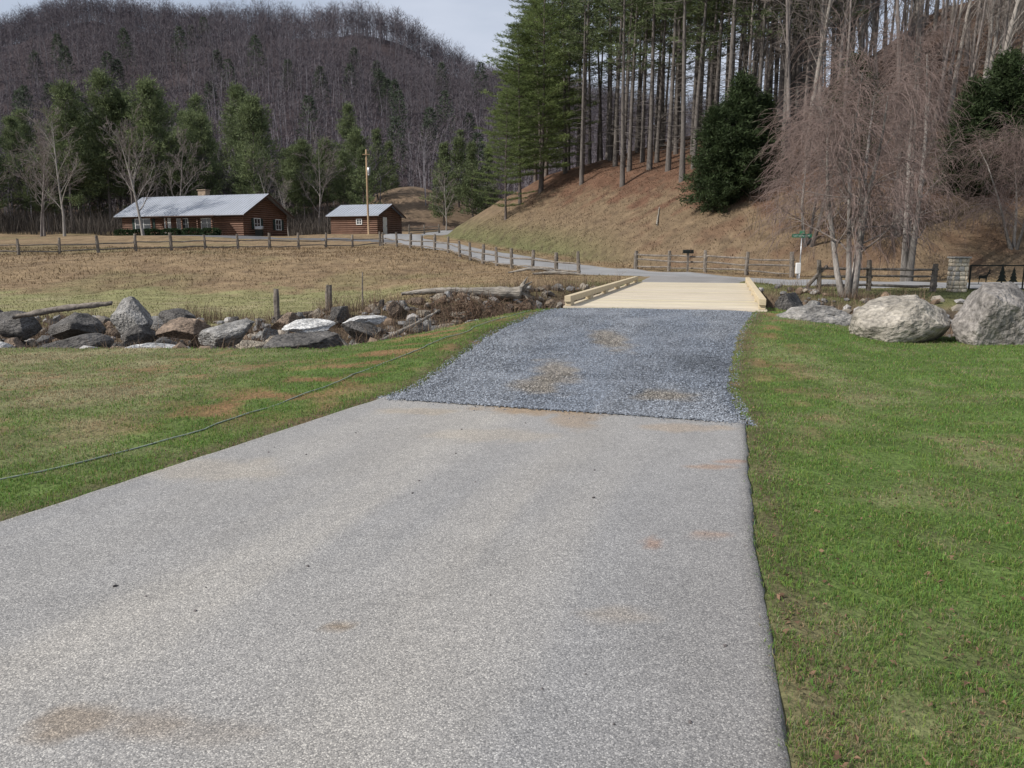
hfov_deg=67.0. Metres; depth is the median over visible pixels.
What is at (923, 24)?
bare tree
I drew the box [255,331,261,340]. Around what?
boulder
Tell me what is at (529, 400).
gravel
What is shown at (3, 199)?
pine tree
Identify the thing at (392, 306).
boulder
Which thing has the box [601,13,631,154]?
pine tree
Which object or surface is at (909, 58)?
weeping tree
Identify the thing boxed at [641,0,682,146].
pine tree
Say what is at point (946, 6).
bare tree
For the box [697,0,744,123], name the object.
pine tree
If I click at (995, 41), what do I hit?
bare tree
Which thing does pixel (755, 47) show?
pine tree
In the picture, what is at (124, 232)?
hedge
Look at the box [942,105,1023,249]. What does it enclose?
weeping tree
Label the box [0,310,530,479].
garden hose
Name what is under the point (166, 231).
hedge
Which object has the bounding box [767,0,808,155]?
pine tree
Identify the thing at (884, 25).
bare tree
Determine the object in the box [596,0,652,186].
pine tree
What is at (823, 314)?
boulder
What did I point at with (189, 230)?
hedge
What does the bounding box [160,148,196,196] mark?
pine tree
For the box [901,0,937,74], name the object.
bare tree
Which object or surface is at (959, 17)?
bare tree
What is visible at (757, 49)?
bare tree
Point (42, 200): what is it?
bare tree
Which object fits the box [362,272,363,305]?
wooden post
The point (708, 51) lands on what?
pine tree
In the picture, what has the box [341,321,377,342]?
boulder
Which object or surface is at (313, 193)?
pine tree
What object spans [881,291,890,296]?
boulder
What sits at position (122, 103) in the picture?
pine tree
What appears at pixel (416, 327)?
boulder
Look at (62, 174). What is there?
pine tree
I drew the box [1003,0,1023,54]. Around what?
bare tree
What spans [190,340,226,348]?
boulder
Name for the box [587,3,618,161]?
pine tree
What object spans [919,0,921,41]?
bare tree
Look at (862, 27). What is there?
bare tree
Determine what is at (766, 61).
bare tree
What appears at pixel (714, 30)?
pine tree
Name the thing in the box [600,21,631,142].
pine tree
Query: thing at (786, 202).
weeping tree
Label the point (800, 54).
pine tree
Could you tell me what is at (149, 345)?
boulder
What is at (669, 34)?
pine tree
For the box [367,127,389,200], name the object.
pine tree
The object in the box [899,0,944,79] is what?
bare tree
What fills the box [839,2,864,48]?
bare tree
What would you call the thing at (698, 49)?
pine tree
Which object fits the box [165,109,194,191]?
pine tree
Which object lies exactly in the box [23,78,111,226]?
pine tree
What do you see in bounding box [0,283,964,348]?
creek cobbles
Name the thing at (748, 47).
pine tree
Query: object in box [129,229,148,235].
hedge
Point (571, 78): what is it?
pine tree
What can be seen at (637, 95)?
pine tree
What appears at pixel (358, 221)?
window
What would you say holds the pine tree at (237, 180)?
on the ground at (410, 206)
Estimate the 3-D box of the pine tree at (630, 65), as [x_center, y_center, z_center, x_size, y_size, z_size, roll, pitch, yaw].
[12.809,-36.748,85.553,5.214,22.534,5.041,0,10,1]
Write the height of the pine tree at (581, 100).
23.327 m
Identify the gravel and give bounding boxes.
[113,308,759,724]
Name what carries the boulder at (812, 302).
on the creek cobbles
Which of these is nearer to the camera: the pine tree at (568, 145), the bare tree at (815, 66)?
the bare tree at (815, 66)
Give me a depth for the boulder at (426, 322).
23.19 m
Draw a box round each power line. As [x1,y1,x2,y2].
[262,158,361,201]
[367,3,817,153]
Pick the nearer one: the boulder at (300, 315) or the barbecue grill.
the boulder at (300, 315)
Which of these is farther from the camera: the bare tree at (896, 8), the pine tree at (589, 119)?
the pine tree at (589, 119)
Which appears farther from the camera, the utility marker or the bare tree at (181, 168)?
the bare tree at (181, 168)
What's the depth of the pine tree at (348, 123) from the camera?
125.79 m
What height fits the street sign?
2.580 m
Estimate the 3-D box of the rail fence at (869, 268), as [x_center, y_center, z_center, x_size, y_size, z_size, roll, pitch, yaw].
[14.223,-4.113,30.471,5.019,1.551,0.773,-1,10,-6]
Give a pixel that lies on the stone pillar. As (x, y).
(957, 274)
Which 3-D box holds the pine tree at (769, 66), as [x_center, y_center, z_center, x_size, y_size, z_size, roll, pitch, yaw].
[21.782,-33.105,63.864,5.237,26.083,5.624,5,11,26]
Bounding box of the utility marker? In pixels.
[795,263,800,278]
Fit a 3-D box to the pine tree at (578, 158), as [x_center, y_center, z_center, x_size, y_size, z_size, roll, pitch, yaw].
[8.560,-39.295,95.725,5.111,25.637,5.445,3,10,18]
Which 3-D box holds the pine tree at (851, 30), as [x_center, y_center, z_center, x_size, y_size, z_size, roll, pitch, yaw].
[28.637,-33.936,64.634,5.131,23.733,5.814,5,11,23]
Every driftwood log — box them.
[12,301,112,318]
[401,277,531,300]
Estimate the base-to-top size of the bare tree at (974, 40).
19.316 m
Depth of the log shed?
91.66 m
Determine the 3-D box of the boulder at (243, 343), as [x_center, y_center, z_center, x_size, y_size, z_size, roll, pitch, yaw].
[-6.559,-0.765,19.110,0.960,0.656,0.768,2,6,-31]
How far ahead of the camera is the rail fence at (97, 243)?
57.03 m
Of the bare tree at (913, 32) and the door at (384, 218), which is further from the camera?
the door at (384, 218)
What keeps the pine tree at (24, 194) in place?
on the ground at (410, 206)
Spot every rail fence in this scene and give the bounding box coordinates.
[0,232,381,254]
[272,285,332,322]
[382,232,580,273]
[408,224,439,233]
[633,250,795,277]
[815,260,938,291]
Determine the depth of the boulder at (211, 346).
17.03 m
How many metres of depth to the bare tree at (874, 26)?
74.45 m
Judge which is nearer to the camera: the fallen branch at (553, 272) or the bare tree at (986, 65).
the fallen branch at (553, 272)
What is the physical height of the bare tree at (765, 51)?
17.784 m
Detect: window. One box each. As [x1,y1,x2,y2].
[132,218,154,228]
[176,218,188,228]
[201,218,213,228]
[251,218,262,228]
[273,219,283,229]
[356,219,361,224]
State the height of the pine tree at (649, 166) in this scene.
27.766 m
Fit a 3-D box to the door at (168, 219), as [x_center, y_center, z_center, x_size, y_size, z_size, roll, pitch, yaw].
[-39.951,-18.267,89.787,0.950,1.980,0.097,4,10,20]
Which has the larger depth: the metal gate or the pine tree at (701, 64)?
the pine tree at (701, 64)
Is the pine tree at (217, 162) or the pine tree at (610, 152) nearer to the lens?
the pine tree at (610, 152)
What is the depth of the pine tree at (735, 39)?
77.78 m
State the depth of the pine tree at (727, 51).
68.51 m
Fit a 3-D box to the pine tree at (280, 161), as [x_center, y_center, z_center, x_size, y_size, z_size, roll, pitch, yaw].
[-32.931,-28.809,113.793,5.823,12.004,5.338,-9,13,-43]
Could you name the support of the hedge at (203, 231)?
on the ground at (410, 206)
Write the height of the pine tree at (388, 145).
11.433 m
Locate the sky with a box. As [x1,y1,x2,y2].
[0,0,972,124]
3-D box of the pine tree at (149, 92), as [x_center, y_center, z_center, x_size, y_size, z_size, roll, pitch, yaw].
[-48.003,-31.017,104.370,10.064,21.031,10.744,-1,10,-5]
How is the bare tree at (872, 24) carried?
on the ground at (410, 206)
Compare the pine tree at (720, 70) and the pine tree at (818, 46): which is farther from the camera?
the pine tree at (720, 70)
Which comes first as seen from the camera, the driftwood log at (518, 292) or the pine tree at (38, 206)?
the driftwood log at (518, 292)
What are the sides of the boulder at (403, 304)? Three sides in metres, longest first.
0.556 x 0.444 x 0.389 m
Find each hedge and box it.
[113,229,130,235]
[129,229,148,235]
[144,228,160,234]
[160,227,181,234]
[181,227,199,234]
[199,227,221,234]
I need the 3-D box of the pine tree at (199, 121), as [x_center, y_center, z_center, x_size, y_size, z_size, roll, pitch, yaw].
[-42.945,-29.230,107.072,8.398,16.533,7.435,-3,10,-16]
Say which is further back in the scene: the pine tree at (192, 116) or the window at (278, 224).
the pine tree at (192, 116)
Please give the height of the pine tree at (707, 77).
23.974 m
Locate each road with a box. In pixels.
[143,235,395,242]
[384,230,1023,287]
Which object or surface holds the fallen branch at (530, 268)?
on the ground at (410, 206)
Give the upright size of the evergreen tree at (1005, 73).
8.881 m
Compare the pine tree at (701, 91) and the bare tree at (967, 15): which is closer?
the bare tree at (967, 15)
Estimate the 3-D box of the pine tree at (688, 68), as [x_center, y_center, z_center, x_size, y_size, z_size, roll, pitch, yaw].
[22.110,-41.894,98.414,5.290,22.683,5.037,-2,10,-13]
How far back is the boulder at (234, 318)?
23.47 m
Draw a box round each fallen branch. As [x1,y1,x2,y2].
[380,309,439,339]
[508,267,553,272]
[532,271,585,275]
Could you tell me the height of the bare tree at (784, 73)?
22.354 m
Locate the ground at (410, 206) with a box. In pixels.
[0,0,1023,767]
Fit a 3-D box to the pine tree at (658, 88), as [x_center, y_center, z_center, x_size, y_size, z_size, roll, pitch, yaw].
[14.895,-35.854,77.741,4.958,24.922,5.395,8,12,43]
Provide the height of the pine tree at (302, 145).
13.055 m
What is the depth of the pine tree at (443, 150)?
112.07 m
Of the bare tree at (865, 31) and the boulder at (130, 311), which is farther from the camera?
the bare tree at (865, 31)
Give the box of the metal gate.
[968,265,1023,289]
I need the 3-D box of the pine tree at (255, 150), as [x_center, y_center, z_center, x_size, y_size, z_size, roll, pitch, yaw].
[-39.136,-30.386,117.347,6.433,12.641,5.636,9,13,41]
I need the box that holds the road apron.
[642,276,742,282]
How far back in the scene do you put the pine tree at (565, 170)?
79.12 m
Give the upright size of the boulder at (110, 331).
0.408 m
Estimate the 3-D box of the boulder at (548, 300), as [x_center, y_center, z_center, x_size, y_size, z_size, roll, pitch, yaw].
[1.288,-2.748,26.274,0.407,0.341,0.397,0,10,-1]
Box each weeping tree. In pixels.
[729,0,972,297]
[746,75,904,246]
[857,4,988,281]
[859,2,965,236]
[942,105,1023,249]
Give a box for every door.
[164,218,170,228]
[383,217,386,233]
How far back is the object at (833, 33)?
62.51 m
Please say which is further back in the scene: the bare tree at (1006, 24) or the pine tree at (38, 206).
the pine tree at (38, 206)
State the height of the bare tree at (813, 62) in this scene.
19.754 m
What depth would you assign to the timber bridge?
21.12 m
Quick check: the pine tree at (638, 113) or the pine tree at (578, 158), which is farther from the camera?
the pine tree at (578, 158)
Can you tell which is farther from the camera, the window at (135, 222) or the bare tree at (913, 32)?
the window at (135, 222)
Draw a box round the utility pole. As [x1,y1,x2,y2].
[362,149,369,233]
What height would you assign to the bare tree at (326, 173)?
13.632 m
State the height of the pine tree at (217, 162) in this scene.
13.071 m
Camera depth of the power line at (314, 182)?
87.38 m
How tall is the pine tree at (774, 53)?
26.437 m
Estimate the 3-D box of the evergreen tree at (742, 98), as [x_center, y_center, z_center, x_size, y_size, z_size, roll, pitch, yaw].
[14.956,-16.161,50.847,5.821,8.881,5.715,-7,12,-35]
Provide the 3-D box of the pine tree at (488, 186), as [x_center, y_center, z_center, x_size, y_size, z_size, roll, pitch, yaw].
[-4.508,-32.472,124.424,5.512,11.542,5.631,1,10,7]
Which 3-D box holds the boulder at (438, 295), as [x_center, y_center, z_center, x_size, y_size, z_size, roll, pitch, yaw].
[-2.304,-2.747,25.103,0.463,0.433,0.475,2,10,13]
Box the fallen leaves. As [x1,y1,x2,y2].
[27,404,1023,767]
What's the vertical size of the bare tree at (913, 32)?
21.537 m
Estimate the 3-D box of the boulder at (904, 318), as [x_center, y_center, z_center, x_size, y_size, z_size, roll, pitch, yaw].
[7.050,-1.001,14.035,1.850,1.200,1.400,-8,8,-10]
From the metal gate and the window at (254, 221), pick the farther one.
the window at (254, 221)
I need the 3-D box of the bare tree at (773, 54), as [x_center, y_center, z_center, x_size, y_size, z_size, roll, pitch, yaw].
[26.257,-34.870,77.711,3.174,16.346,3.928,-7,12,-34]
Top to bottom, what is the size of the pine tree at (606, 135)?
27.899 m
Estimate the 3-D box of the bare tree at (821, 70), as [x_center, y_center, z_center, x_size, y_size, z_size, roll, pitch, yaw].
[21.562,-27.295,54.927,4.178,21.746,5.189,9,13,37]
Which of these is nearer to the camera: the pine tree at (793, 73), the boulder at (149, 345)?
the boulder at (149, 345)
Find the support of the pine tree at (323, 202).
on the ground at (410, 206)
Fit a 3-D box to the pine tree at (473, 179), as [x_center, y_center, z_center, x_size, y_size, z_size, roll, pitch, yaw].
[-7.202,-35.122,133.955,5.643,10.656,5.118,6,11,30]
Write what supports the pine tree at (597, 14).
on the ground at (410, 206)
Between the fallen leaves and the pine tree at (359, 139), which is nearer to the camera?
the fallen leaves
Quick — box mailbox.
[683,250,693,271]
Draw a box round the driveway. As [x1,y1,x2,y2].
[0,396,790,767]
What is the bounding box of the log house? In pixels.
[113,189,293,235]
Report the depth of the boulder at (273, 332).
22.02 m
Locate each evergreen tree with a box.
[675,99,747,214]
[704,68,780,201]
[745,88,793,186]
[816,48,885,159]
[924,72,1012,199]
[947,43,1023,194]
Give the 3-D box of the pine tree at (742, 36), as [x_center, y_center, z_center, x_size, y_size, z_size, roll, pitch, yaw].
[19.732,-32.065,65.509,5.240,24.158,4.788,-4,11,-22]
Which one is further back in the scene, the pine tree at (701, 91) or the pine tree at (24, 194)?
the pine tree at (24, 194)
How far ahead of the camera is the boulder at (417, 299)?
24.64 m
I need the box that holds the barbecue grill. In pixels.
[254,226,263,235]
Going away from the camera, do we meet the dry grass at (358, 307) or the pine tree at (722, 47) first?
the dry grass at (358, 307)
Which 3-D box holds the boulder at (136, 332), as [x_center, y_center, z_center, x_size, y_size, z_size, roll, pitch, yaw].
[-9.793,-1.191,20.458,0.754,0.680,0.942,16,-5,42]
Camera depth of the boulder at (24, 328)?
20.61 m
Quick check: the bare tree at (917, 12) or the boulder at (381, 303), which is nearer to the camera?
the boulder at (381, 303)
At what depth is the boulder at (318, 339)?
14.95 m
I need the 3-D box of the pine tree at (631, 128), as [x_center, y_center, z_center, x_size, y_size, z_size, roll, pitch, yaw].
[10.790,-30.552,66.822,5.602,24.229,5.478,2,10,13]
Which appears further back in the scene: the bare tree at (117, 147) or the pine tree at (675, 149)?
the bare tree at (117, 147)
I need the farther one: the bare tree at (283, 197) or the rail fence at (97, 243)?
the bare tree at (283, 197)
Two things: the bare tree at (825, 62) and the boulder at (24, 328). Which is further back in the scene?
the bare tree at (825, 62)
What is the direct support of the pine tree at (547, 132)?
on the ground at (410, 206)
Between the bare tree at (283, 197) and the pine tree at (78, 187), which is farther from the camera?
the pine tree at (78, 187)
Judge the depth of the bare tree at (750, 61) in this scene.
57.98 m
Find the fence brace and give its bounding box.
[805,265,827,286]
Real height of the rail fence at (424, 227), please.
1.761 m
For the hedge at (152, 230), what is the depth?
87.56 m
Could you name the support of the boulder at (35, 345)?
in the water
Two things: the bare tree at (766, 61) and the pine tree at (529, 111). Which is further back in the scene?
the pine tree at (529, 111)
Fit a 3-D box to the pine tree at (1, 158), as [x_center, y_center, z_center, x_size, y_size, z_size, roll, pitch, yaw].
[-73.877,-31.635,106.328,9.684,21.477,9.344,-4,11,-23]
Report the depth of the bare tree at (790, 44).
64.13 m
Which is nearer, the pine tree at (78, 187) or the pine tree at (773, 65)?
the pine tree at (773, 65)
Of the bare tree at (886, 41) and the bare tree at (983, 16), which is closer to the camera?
the bare tree at (983, 16)
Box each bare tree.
[4,107,71,235]
[14,98,85,235]
[19,124,88,235]
[96,103,157,203]
[99,115,166,235]
[156,127,213,196]
[245,159,283,201]
[266,173,292,235]
[292,133,347,225]
[430,167,456,230]
[729,0,785,75]
[731,0,783,93]
[741,4,774,74]
[749,5,774,84]
[753,11,793,95]
[754,0,815,167]
[755,0,803,138]
[755,5,780,95]
[762,0,807,75]
[774,0,844,142]
[778,1,808,129]
[789,0,839,173]
[791,0,834,89]
[791,2,818,99]
[792,0,848,151]
[812,0,891,97]
[815,0,874,166]
[823,29,835,95]
[825,0,874,74]
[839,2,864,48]
[843,0,881,72]
[848,0,886,122]
[857,0,883,50]
[857,0,894,114]
[859,0,886,92]
[865,0,880,56]
[868,1,904,72]
[879,0,928,146]
[882,0,889,49]
[883,0,887,62]
[889,1,895,43]
[892,0,918,87]
[899,0,922,52]
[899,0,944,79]
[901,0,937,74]
[906,2,915,78]
[910,0,915,49]
[916,0,962,119]
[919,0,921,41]
[919,0,932,64]
[929,0,983,147]
[933,0,937,30]
[940,0,944,29]
[944,0,988,123]
[947,0,967,79]
[951,0,955,23]
[956,0,990,79]
[959,0,1020,127]
[963,0,970,66]
[969,0,1023,62]
[970,0,1023,79]
[972,0,1023,78]
[977,0,1023,57]
[987,0,1022,110]
[994,0,1023,51]
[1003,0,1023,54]
[1003,1,1023,40]
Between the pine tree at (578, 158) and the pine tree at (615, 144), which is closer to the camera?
the pine tree at (615, 144)
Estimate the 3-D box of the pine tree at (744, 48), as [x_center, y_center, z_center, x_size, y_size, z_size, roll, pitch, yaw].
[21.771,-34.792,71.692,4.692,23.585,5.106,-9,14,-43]
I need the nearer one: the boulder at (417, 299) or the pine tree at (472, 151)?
the boulder at (417, 299)
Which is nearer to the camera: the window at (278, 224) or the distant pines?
the window at (278, 224)
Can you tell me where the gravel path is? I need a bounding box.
[414,308,751,420]
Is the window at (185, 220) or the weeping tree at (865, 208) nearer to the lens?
the weeping tree at (865, 208)
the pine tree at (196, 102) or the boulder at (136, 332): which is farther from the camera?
the pine tree at (196, 102)
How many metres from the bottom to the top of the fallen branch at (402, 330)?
0.585 m
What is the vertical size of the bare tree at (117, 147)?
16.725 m
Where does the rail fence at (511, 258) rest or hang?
on the ground at (410, 206)
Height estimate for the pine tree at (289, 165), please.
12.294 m
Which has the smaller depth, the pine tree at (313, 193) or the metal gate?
the metal gate
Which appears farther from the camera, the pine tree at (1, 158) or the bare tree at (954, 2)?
the pine tree at (1, 158)
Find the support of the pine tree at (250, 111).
on the ground at (410, 206)
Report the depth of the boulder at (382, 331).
22.32 m
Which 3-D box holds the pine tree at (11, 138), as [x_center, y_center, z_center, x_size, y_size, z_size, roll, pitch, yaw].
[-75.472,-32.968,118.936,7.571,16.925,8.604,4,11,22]
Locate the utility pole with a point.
(367, 174)
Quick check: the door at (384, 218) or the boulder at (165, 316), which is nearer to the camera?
the boulder at (165, 316)
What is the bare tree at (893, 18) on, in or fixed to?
on the ground at (410, 206)
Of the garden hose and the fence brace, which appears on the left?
the garden hose
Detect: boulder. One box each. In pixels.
[0,310,42,340]
[0,342,13,347]
[4,337,25,347]
[30,339,37,347]
[37,333,114,348]
[48,312,105,339]
[53,315,60,320]
[105,328,120,337]
[110,296,152,334]
[120,324,157,345]
[125,343,189,347]
[151,316,163,330]
[153,337,176,344]
[156,317,210,339]
[158,308,195,323]
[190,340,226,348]
[198,319,254,347]
[204,344,218,348]
[227,340,267,348]
[229,316,238,321]
[255,318,261,327]
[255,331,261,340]
[260,328,278,341]
[263,331,343,348]
[271,312,301,329]
[282,319,335,332]
[297,312,305,318]
[313,308,325,318]
[329,306,350,323]
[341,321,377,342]
[343,315,386,325]
[377,327,389,337]
[378,299,383,307]
[386,300,401,317]
[397,300,406,307]
[403,316,425,333]
[411,297,424,304]
[416,310,431,317]
[418,318,431,331]
[432,293,445,301]
[522,299,531,309]
[544,298,555,305]
[548,303,555,308]
[775,292,802,309]
[776,305,851,325]
[803,300,820,305]
[849,295,950,342]
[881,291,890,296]
[951,281,1023,344]
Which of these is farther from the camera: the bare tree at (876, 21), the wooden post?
the bare tree at (876, 21)
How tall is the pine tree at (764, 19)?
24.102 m
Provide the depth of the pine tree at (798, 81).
60.92 m
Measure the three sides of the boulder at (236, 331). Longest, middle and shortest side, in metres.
1.300 x 1.040 x 0.500 m
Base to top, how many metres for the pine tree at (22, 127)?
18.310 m
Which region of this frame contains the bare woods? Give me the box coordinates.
[0,0,723,224]
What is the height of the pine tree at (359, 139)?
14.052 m
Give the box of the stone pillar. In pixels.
[946,257,971,291]
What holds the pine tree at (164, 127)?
on the ground at (410, 206)
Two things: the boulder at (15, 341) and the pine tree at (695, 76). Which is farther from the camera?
the pine tree at (695, 76)
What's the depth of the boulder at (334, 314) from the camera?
23.32 m
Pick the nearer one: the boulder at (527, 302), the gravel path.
the gravel path
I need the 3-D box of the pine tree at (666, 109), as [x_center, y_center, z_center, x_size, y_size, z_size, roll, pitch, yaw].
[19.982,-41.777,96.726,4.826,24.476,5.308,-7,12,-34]
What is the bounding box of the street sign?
[792,230,811,277]
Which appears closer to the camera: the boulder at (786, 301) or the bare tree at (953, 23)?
the boulder at (786, 301)
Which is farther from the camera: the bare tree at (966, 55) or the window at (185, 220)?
the window at (185, 220)
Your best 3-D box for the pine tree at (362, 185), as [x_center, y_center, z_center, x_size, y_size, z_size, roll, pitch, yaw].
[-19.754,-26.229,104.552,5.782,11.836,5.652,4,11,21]
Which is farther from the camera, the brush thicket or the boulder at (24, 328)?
the brush thicket
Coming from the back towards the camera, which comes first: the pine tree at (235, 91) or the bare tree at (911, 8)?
the pine tree at (235, 91)
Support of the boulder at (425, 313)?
on the ground at (410, 206)
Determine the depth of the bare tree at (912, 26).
75.07 m
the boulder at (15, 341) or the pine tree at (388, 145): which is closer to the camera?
the boulder at (15, 341)
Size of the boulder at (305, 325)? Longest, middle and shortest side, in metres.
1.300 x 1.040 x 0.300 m
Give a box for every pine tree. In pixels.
[0,112,36,214]
[0,136,16,191]
[0,144,12,212]
[1,107,42,210]
[14,163,52,215]
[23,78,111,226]
[23,144,66,231]
[47,124,84,216]
[53,112,103,220]
[72,67,148,222]
[80,177,112,218]
[88,84,166,204]
[110,72,194,196]
[132,98,180,166]
[135,124,169,199]
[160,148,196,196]
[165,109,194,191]
[168,108,227,194]
[169,111,232,195]
[180,91,222,192]
[193,147,224,194]
[215,81,270,182]
[218,141,258,194]
[224,93,293,196]
[225,90,283,170]
[246,143,275,192]
[267,147,305,218]
[275,143,313,221]
[285,137,325,224]
[300,163,318,210]
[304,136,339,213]
[315,149,338,208]
[330,149,361,210]
[331,101,370,190]
[337,126,383,204]
[344,144,382,204]
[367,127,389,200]
[375,141,399,191]
[417,141,460,225]
[441,128,476,207]
[454,138,491,216]
[461,157,485,205]
[467,147,499,209]
[470,87,537,219]
[473,16,566,204]
[480,0,599,192]
[485,1,581,181]
[489,0,597,171]
[490,16,577,177]
[500,2,581,164]
[503,0,587,176]
[540,0,588,173]
[545,0,583,153]
[550,0,593,170]
[557,2,587,170]
[558,0,607,184]
[559,0,619,173]
[566,2,600,166]
[567,3,608,163]
[568,3,600,166]
[578,1,617,160]
[581,0,641,160]
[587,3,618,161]
[589,1,639,159]
[590,0,656,166]
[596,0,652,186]
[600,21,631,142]
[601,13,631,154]
[603,0,652,166]
[604,0,663,171]
[607,7,643,152]
[619,1,673,162]
[621,8,661,152]
[626,0,670,169]
[627,19,659,135]
[629,0,687,162]
[629,40,650,149]
[633,8,655,148]
[640,0,677,151]
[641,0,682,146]
[641,14,677,146]
[642,15,672,127]
[645,0,710,171]
[647,16,700,150]
[651,0,702,182]
[656,23,673,141]
[661,0,694,154]
[663,9,707,137]
[665,15,694,128]
[666,0,729,168]
[669,5,697,123]
[670,0,719,154]
[681,1,727,137]
[682,0,745,151]
[686,1,715,118]
[695,5,731,104]
[696,2,728,109]
[696,5,731,107]
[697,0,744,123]
[700,7,766,106]
[704,6,739,112]
[711,0,752,100]
[714,0,750,95]
[718,4,731,105]
[724,0,758,121]
[725,3,761,73]
[727,1,798,96]
[738,0,784,85]
[739,0,772,70]
[754,6,782,94]
[757,0,802,113]
[757,1,783,100]
[758,0,783,96]
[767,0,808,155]
[771,0,807,118]
[773,0,833,138]
[780,3,836,129]
[790,1,801,88]
[790,3,818,113]
[790,21,805,111]
[801,1,825,106]
[802,0,835,140]
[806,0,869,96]
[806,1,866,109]
[846,3,859,55]
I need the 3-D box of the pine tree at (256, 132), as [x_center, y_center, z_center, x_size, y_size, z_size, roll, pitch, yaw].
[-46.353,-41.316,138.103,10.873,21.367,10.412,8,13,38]
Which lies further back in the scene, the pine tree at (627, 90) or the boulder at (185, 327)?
the pine tree at (627, 90)
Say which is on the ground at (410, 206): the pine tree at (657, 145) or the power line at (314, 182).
the pine tree at (657, 145)
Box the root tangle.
[369,284,539,323]
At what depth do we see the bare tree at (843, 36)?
54.34 m
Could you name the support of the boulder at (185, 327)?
on the ground at (410, 206)
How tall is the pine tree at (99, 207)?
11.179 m
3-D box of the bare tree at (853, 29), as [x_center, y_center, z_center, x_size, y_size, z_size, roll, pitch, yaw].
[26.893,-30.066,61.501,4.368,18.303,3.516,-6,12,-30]
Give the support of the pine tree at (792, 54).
on the ground at (410, 206)
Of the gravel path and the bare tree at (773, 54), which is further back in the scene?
the bare tree at (773, 54)
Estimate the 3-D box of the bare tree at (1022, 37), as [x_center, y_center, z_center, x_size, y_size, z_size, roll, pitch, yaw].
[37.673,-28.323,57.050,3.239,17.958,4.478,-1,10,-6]
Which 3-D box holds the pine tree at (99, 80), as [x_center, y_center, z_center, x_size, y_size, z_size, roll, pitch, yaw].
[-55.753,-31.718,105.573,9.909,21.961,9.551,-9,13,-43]
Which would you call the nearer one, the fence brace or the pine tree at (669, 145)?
the fence brace
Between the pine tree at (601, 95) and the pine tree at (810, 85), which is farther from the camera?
the pine tree at (601, 95)
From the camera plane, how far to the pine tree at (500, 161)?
72.85 m
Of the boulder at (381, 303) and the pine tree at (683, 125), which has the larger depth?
the pine tree at (683, 125)
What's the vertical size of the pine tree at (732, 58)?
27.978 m
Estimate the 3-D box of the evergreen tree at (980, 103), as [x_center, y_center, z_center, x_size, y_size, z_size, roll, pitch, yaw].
[26.780,-14.328,45.252,4.902,7.479,4.812,-2,10,-18]
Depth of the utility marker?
38.62 m
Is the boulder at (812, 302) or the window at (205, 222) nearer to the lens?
the boulder at (812, 302)
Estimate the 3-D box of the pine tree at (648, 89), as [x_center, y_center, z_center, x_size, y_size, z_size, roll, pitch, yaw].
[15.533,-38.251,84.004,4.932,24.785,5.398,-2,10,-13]
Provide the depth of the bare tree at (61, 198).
85.28 m
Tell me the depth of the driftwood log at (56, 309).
18.72 m
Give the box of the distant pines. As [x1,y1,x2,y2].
[0,17,491,199]
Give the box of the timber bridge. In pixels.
[563,276,766,311]
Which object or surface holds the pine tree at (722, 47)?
on the ground at (410, 206)
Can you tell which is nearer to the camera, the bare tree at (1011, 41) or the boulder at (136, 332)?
the boulder at (136, 332)
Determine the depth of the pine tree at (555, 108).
94.74 m
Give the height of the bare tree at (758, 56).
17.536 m
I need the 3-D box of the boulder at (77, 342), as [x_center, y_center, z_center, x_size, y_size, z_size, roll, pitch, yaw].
[-8.900,-0.663,15.717,1.600,0.600,1.280,-22,15,-39]
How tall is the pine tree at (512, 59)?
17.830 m
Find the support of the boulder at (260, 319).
on the creek cobbles
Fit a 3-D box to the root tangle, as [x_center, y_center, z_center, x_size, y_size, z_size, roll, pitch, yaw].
[-1.237,-2.166,24.443,7.171,2.024,2.915,0,10,0]
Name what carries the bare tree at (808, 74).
on the ground at (410, 206)
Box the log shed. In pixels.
[325,204,405,233]
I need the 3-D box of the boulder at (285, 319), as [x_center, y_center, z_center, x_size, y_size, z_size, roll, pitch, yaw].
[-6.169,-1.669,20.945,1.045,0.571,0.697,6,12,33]
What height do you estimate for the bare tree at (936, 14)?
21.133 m
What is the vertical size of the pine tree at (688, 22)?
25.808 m
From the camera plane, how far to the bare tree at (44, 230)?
92.84 m
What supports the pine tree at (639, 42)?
on the ground at (410, 206)
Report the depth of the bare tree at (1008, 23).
53.91 m
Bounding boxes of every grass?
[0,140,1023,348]
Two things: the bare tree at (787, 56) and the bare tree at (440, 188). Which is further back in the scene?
the bare tree at (440, 188)
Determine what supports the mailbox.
on the ground at (410, 206)
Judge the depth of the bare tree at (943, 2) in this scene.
82.70 m
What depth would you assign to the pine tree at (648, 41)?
91.87 m
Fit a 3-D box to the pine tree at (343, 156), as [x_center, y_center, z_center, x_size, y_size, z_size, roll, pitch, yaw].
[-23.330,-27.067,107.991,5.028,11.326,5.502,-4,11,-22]
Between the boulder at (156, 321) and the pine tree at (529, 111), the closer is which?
the boulder at (156, 321)
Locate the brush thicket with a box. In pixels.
[0,0,1023,242]
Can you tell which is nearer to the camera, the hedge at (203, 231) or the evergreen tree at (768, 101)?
the evergreen tree at (768, 101)
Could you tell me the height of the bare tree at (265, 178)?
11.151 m
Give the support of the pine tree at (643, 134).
on the ground at (410, 206)
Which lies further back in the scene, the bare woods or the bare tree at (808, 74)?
the bare woods
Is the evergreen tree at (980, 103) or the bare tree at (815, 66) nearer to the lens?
the evergreen tree at (980, 103)

